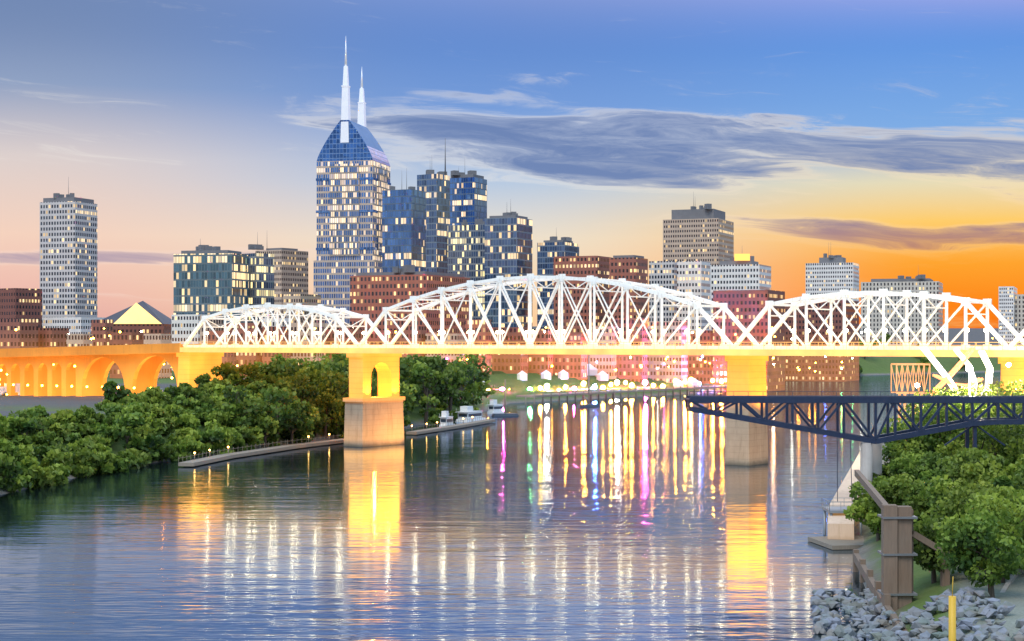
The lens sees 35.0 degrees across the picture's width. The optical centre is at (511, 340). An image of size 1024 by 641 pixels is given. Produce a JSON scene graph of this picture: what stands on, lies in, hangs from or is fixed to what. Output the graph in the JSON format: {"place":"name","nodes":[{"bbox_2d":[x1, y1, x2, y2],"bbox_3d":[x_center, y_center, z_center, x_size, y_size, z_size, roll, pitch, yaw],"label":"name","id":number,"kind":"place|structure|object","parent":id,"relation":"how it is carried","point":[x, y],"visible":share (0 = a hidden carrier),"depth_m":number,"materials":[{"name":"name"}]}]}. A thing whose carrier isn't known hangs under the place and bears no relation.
{"place":"outdoors","nodes":[
{"label":"outdoors","id":0,"kind":"place"},
{"bbox_2d":[176,352,223,386],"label":"bridge pier","id":1,"kind":"structure","parent":0,"point":[192,366],"depth_m":422.57,"materials":[{"name":"beige concrete"}]},
{"bbox_2d":[0,372,1000,640],"bbox_3d":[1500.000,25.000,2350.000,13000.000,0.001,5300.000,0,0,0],"label":"river water","id":2,"kind":"structure","parent":0,"point":[648,518],"depth_m":206.58,"materials":[{"name":"blue liquid"}]},
{"bbox_2d":[178,415,494,465],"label":"dock","id":3,"kind":"object","parent":2,"relation":"on","point":[209,459],"visible":1,"depth_m":373.52,"materials":[{"name":"concrete"},{"name":"metal"}]},
{"bbox_2d":[439,411,454,426],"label":"boat","id":4,"kind":"object","parent":2,"relation":"on","point":[445,418],"visible":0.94,"depth_m":467.57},
{"bbox_2d":[456,406,484,421],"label":"boat","id":5,"kind":"object","parent":2,"relation":"on","point":[467,412],"visible":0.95,"depth_m":501.86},
{"bbox_2d":[487,400,503,413],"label":"boat","id":6,"kind":"object","parent":2,"relation":"on","point":[494,407],"visible":0.96,"depth_m":557.78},
{"bbox_2d":[492,404,600,416],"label":"boats","id":7,"kind":"object","parent":2,"relation":"on","point":[516,414],"visible":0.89,"depth_m":539.66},
{"bbox_2d":[725,355,767,465],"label":"bridge pier","id":8,"kind":"structure","parent":2,"relation":"in","point":[746,443],"depth_m":327.29,"materials":[{"name":"beige concrete"}]},
{"bbox_2d":[808,536,863,549],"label":"footing","id":9,"kind":"object","parent":2,"relation":"on","point":[841,544],"visible":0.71,"depth_m":197.02,"materials":[{"name":"grey concrete"}]},
{"bbox_2d":[0,326,1023,640],"bbox_3d":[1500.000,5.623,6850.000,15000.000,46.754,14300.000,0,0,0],"label":"ground","id":10,"kind":"structure","parent":0,"point":[924,586],"depth_m":503.46,"materials":[{"name":"green plant"}]},
{"bbox_2d":[0,383,19,394],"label":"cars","id":11,"kind":"object","parent":10,"relation":"on","point":[3,390],"visible":0.21,"depth_m":468.96,"materials":[{"name":"paint"}]},
{"bbox_2d":[0,319,37,348],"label":"building","id":12,"kind":"structure","parent":10,"relation":"on","point":[24,334],"depth_m":735.62,"materials":[{"name":"brick"}]},
{"bbox_2d":[0,288,41,327],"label":"brick building","id":13,"kind":"structure","parent":10,"relation":"on","point":[20,303],"depth_m":905.62,"materials":[{"name":"brown brick"}]},
{"bbox_2d":[38,328,68,347],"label":"building","id":14,"kind":"structure","parent":10,"relation":"on","point":[51,337],"depth_m":746.86,"materials":[{"name":"brick"}]},
{"bbox_2d":[40,197,96,316],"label":"high-rise building","id":15,"kind":"structure","parent":10,"relation":"on","point":[68,256],"depth_m":955.36,"materials":[{"name":"white concrete"}]},
{"bbox_2d":[42,317,104,333],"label":"building","id":16,"kind":"structure","parent":10,"relation":"on","point":[78,325],"depth_m":905.16,"materials":[{"name":"grey concrete"}]},
{"bbox_2d":[66,334,92,346],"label":"building","id":17,"kind":"structure","parent":10,"relation":"on","point":[78,340],"depth_m":659.64,"materials":[{"name":"beige concrete"}]},
{"bbox_2d":[91,320,112,345],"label":"building","id":18,"kind":"structure","parent":10,"relation":"on","point":[100,333],"depth_m":762.98,"materials":[{"name":"brick"}]},
{"bbox_2d":[0,343,219,395],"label":"arched viaduct","id":19,"kind":"object","parent":10,"relation":"on","point":[139,366],"visible":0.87,"depth_m":452.38,"materials":[{"name":"concrete"}]},
{"bbox_2d":[110,332,143,377],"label":"building","id":20,"kind":"structure","parent":10,"relation":"on","point":[125,338],"depth_m":661.94,"materials":[{"name":"brick"}]},
{"bbox_2d":[102,301,170,333],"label":"pyramid-roofed building","id":21,"kind":"structure","parent":10,"relation":"on","point":[145,317],"depth_m":820.00,"materials":[{"name":"brick"}]},
{"bbox_2d":[144,334,171,377],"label":"building","id":22,"kind":"structure","parent":10,"relation":"on","point":[165,371],"depth_m":683.48,"materials":[{"name":"beige concrete"}]},
{"bbox_2d":[171,314,205,369],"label":"building","id":23,"kind":"structure","parent":10,"relation":"on","point":[183,326],"depth_m":772.45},
{"bbox_2d":[174,250,248,322],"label":"office building","id":24,"kind":"structure","parent":10,"relation":"on","point":[208,282],"depth_m":784.56,"materials":[{"name":"teal glass"}]},
{"bbox_2d":[200,315,222,343],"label":"building","id":25,"kind":"structure","parent":10,"relation":"on","point":[218,322],"depth_m":715.39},
{"bbox_2d":[206,331,235,367],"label":"building row","id":26,"kind":"object","parent":10,"relation":"on","point":[211,337],"visible":0.07,"depth_m":647.16,"materials":[{"name":"brick"}]},
{"bbox_2d":[223,323,261,330],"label":"building","id":27,"kind":"structure","parent":10,"relation":"on","point":[250,325],"depth_m":720.94,"materials":[{"name":"brick"}]},
{"bbox_2d":[234,328,261,376],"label":"building row","id":28,"kind":"object","parent":10,"relation":"on","point":[244,358],"visible":0.21,"depth_m":662.91,"materials":[{"name":"brick"}]},
{"bbox_2d":[244,253,273,322],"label":"office building","id":29,"kind":"structure","parent":10,"relation":"on","point":[261,278],"depth_m":803.11,"materials":[{"name":"blue glass"}]},
{"bbox_2d":[262,326,290,364],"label":"building row","id":30,"kind":"object","parent":10,"relation":"on","point":[266,357],"visible":0.29,"depth_m":659.61,"materials":[{"name":"brick"}]},
{"bbox_2d":[262,315,291,325],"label":"building","id":31,"kind":"structure","parent":10,"relation":"on","point":[272,322],"depth_m":713.31,"materials":[{"name":"beige concrete"}]},
{"bbox_2d":[255,248,307,313],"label":"office building","id":32,"kind":"structure","parent":10,"relation":"on","point":[290,270],"depth_m":1056.88,"materials":[{"name":"grey concrete"}]},
{"bbox_2d":[283,294,320,319],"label":"building","id":33,"kind":"structure","parent":10,"relation":"on","point":[308,299],"depth_m":904.82,"materials":[{"name":"beige concrete"}]},
{"bbox_2d":[291,320,324,364],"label":"building row","id":34,"kind":"object","parent":10,"relation":"on","point":[294,325],"visible":0.21,"depth_m":673.85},
{"bbox_2d":[325,324,349,327],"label":"building","id":35,"kind":"structure","parent":10,"relation":"on","point":[326,325],"depth_m":730.69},
{"bbox_2d":[325,328,360,358],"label":"building row","id":36,"kind":"object","parent":10,"relation":"on","point":[356,335],"visible":0.14,"depth_m":682.00,"materials":[{"name":"brick"}]},
{"bbox_2d":[314,41,390,323],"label":"skyscraper","id":37,"kind":"structure","parent":10,"relation":"on","point":[353,174],"depth_m":1003.71,"materials":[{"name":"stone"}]},
{"bbox_2d":[350,327,378,329],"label":"building","id":38,"kind":"structure","parent":10,"relation":"on","point":[363,328],"depth_m":769.30,"materials":[{"name":"brick"}]},
{"bbox_2d":[343,353,404,446],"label":"bridge pier","id":39,"kind":"structure","parent":10,"relation":"on","point":[370,421],"depth_m":385.83,"materials":[{"name":"beige concrete"}]},
{"bbox_2d":[361,330,399,344],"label":"building row","id":40,"kind":"object","parent":10,"relation":"on","point":[373,338],"visible":0.14,"depth_m":692.39,"materials":[{"name":"brick"}]},
{"bbox_2d":[382,189,425,271],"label":"office tower","id":41,"kind":"structure","parent":10,"relation":"on","point":[404,222],"depth_m":904.76,"materials":[{"name":"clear glass"}]},
{"bbox_2d":[350,271,469,343],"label":"brick building","id":42,"kind":"structure","parent":10,"relation":"on","point":[372,294],"depth_m":770.83,"materials":[{"name":"red brick"}]},
{"bbox_2d":[401,326,425,358],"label":"building row","id":43,"kind":"object","parent":10,"relation":"on","point":[421,331],"visible":0.21,"depth_m":726.12,"materials":[{"name":"brick"}]},
{"bbox_2d":[417,174,449,272],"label":"office tower","id":44,"kind":"structure","parent":10,"relation":"on","point":[435,188],"depth_m":1003.08,"materials":[{"name":"blue glass"}]},
{"bbox_2d":[425,334,464,364],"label":"building row","id":45,"kind":"object","parent":10,"relation":"on","point":[451,338],"visible":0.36,"depth_m":720.49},
{"bbox_2d":[447,224,484,319],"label":"building","id":46,"kind":"structure","parent":10,"relation":"on","point":[466,250],"depth_m":954.67,"materials":[{"name":"blue glass"}]},
{"bbox_2d":[450,174,486,224],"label":"office tower","id":47,"kind":"structure","parent":10,"relation":"on","point":[468,197],"depth_m":1104.80,"materials":[{"name":"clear glass"}]},
{"bbox_2d":[465,320,491,373],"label":"building row","id":48,"kind":"object","parent":10,"relation":"on","point":[484,335],"visible":0.36,"depth_m":734.06,"materials":[{"name":"brick"}]},
{"bbox_2d":[0,333,969,492],"bbox_3d":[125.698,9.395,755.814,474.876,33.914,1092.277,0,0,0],"label":"trees","id":49,"kind":"object","parent":10,"relation":"on","point":[213,406],"depth_m":371.55,"materials":[{"name":"green plant"}]},
{"bbox_2d":[53,142,925,278],"bbox_3d":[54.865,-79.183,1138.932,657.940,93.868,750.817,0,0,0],"label":"rooftop equipment","id":50,"kind":"object","parent":10,"relation":"on","point":[403,268],"visible":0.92,"depth_m":967.15,"materials":[{"name":"grey metal"}]},
{"bbox_2d":[0,327,1000,394],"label":"lamps","id":51,"kind":"object","parent":10,"relation":"on","point":[395,332],"visible":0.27,"depth_m":646.23,"materials":[{"name":"glass"}]},
{"bbox_2d":[485,215,531,326],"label":"office tower","id":52,"kind":"structure","parent":10,"relation":"on","point":[508,245],"depth_m":905.09,"materials":[{"name":"blue glass"}]},
{"bbox_2d":[492,327,527,373],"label":"building row","id":53,"kind":"object","parent":10,"relation":"on","point":[511,363],"visible":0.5,"depth_m":753.32,"materials":[{"name":"brick"}]},
{"bbox_2d":[528,329,552,375],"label":"building row","id":54,"kind":"object","parent":10,"relation":"on","point":[539,364],"visible":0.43,"depth_m":760.11,"materials":[{"name":"brick"}]},
{"bbox_2d":[537,240,578,331],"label":"blue building","id":55,"kind":"structure","parent":10,"relation":"on","point":[548,251],"depth_m":1106.07,"materials":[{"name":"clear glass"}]},
{"bbox_2d":[553,334,586,379],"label":"building row","id":56,"kind":"object","parent":10,"relation":"on","point":[574,366],"visible":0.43,"depth_m":766.03,"materials":[{"name":"brick"}]},
{"bbox_2d":[500,380,646,389],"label":"lamps","id":57,"kind":"object","parent":10,"relation":"on","point":[644,383],"visible":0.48,"depth_m":725.21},
{"bbox_2d":[554,256,611,363],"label":"red building","id":58,"kind":"structure","parent":10,"relation":"on","point":[583,266],"depth_m":905.80,"materials":[{"name":"brick"}]},
{"bbox_2d":[482,364,699,386],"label":"tents","id":59,"kind":"object","parent":10,"relation":"on","point":[563,374],"visible":0.42,"depth_m":766.99,"materials":[{"name":"white fabric"}]},
{"bbox_2d":[590,326,615,378],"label":"building row","id":60,"kind":"object","parent":10,"relation":"on","point":[606,364],"visible":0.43,"depth_m":785.82,"materials":[{"name":"brick"}]},
{"bbox_2d":[489,378,722,389],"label":"lamps","id":61,"kind":"object","parent":10,"relation":"on","point":[610,384],"visible":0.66,"depth_m":752.62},
{"bbox_2d":[504,355,726,412],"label":"dock","id":62,"kind":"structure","parent":10,"relation":"on","point":[589,392],"depth_m":687.88,"materials":[{"name":"grass"},{"name":"concrete"},{"name":"metal"}]},
{"bbox_2d":[609,255,647,326],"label":"red building","id":63,"kind":"structure","parent":10,"relation":"on","point":[632,268],"depth_m":884.23,"materials":[{"name":"brick"}]},
{"bbox_2d":[616,318,647,382],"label":"building row","id":64,"kind":"object","parent":10,"relation":"on","point":[628,368],"visible":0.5,"depth_m":788.87,"materials":[{"name":"brick"}]},
{"bbox_2d":[649,261,676,320],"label":"grey building","id":65,"kind":"structure","parent":10,"relation":"on","point":[663,274],"depth_m":1002.93,"materials":[{"name":"grey concrete"}]},
{"bbox_2d":[648,321,687,384],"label":"building row","id":66,"kind":"object","parent":10,"relation":"on","point":[677,369],"visible":0.5,"depth_m":804.10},
{"bbox_2d":[677,261,709,329],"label":"white building","id":67,"kind":"structure","parent":10,"relation":"on","point":[693,277],"depth_m":903.43,"materials":[{"name":"white concrete"}]},
{"bbox_2d":[688,330,712,383],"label":"building row","id":68,"kind":"object","parent":10,"relation":"on","point":[701,371],"visible":0.5,"depth_m":825.67,"materials":[{"name":"brick"}]},
{"bbox_2d":[710,254,770,329],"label":"building","id":69,"kind":"structure","parent":10,"relation":"on","point":[739,275],"depth_m":957.40,"materials":[{"name":"white concrete"}]},
{"bbox_2d":[713,290,784,390],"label":"brick building","id":70,"kind":"structure","parent":10,"relation":"on","point":[745,307],"depth_m":807.89,"materials":[{"name":"brick"}]},
{"bbox_2d":[785,300,858,381],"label":"brick building","id":71,"kind":"structure","parent":10,"relation":"on","point":[827,368],"depth_m":1008.79,"materials":[{"name":"brown brick"}]},
{"bbox_2d":[806,257,858,300],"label":"white building","id":72,"kind":"structure","parent":10,"relation":"on","point":[830,275],"depth_m":1307.85,"materials":[{"name":"white concrete"}]},
{"bbox_2d":[822,498,861,535],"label":"overlook platform","id":73,"kind":"structure","parent":10,"relation":"on","point":[831,510],"depth_m":207.45,"materials":[{"name":"metal"}]},
{"bbox_2d":[828,452,859,539],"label":"concrete pier","id":74,"kind":"structure","parent":10,"relation":"on","point":[840,526],"depth_m":205.87,"materials":[{"name":"concrete"}]},
{"bbox_2d":[685,391,1023,500],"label":"gantry truss","id":75,"kind":"object","parent":10,"relation":"on","point":[964,421],"visible":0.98,"depth_m":214.85,"materials":[{"name":"blue metal"}]},
{"bbox_2d":[860,442,881,524],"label":"gantry columns","id":76,"kind":"structure","parent":10,"relation":"on","point":[870,458],"depth_m":215.04,"materials":[{"name":"grey concrete"}]},
{"bbox_2d":[853,470,950,630],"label":"timber dolphin","id":77,"kind":"object","parent":10,"relation":"on","point":[892,590],"visible":0.66,"depth_m":145.62,"materials":[{"name":"brown wood"}]},
{"bbox_2d":[861,278,942,345],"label":"classical building","id":78,"kind":"structure","parent":10,"relation":"on","point":[929,285],"depth_m":1511.19,"materials":[{"name":"grey concrete"}]},
{"bbox_2d":[891,363,929,423],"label":"scaffold frame","id":79,"kind":"object","parent":10,"relation":"on","point":[902,383],"visible":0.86,"depth_m":290.94,"materials":[{"name":"orange metal"}]},
{"bbox_2d":[810,587,1023,640],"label":"riprap rocks","id":80,"kind":"object","parent":10,"relation":"on","point":[868,609],"visible":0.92,"depth_m":134.31,"materials":[{"name":"stone"}]},
{"bbox_2d":[843,378,1023,597],"bbox_3d":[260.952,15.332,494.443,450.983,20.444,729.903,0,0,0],"label":"trees","id":81,"kind":"object","parent":10,"relation":"on","point":[923,477],"depth_m":181.48,"materials":[{"name":"green plant"}]},
{"bbox_2d":[949,579,955,640],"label":"yellow post","id":82,"kind":"object","parent":10,"relation":"on","point":[952,617],"visible":1,"depth_m":111.78,"materials":[{"name":"metal"}]},
{"bbox_2d":[920,347,992,395],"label":"sculpture","id":83,"kind":"object","parent":10,"relation":"on","point":[961,356],"depth_m":283.91,"materials":[{"name":"white metal"}]},
{"bbox_2d":[915,363,1010,387],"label":"street lights","id":84,"kind":"object","parent":10,"relation":"on","point":[969,367],"visible":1,"depth_m":274.70},
{"bbox_2d":[999,286,1016,344],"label":"building","id":85,"kind":"structure","parent":10,"relation":"on","point":[1006,302],"depth_m":1502.20,"materials":[{"name":"white concrete"}]},
{"bbox_2d":[1000,572,1017,592],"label":"ramp kerb","id":86,"kind":"structure","parent":10,"relation":"on","point":[1008,583],"depth_m":144.54,"materials":[{"name":"concrete"}]},
{"bbox_2d":[998,357,1023,393],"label":"bridge pier","id":87,"kind":"structure","parent":10,"relation":"on","point":[1014,371],"depth_m":293.80,"materials":[{"name":"beige concrete"}]},
{"bbox_2d":[1014,294,1023,344],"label":"building","id":88,"kind":"structure","parent":10,"relation":"on","point":[1018,313],"depth_m":1509.09,"materials":[{"name":"grey concrete"}]},
{"bbox_2d":[0,0,1023,327],"label":"sky","id":89,"kind":"structure","parent":0,"point":[886,137],"materials":[{"name":"blue"}]},
{"bbox_2d":[183,273,1023,349],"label":"bridge trusses","id":90,"kind":"object","parent":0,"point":[529,280],"visible":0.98,"depth_m":349.86,"materials":[{"name":"white metal"}]},
{"bbox_2d":[180,342,1023,356],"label":"bridge deck","id":91,"kind":"structure","parent":90,"relation":"on","point":[846,352],"depth_m":337.82,"materials":[{"name":"beige concrete"}]},
{"bbox_2d":[206,328,987,334],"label":"bridge lights","id":92,"kind":"object","parent":91,"relation":"on","point":[652,331],"visible":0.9,"depth_m":353.46},
{"bbox_2d":[663,209,733,264],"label":"office building","id":93,"kind":"structure","parent":0,"point":[698,235],"depth_m":1159.33,"materials":[{"name":"beige concrete"}]}
]}

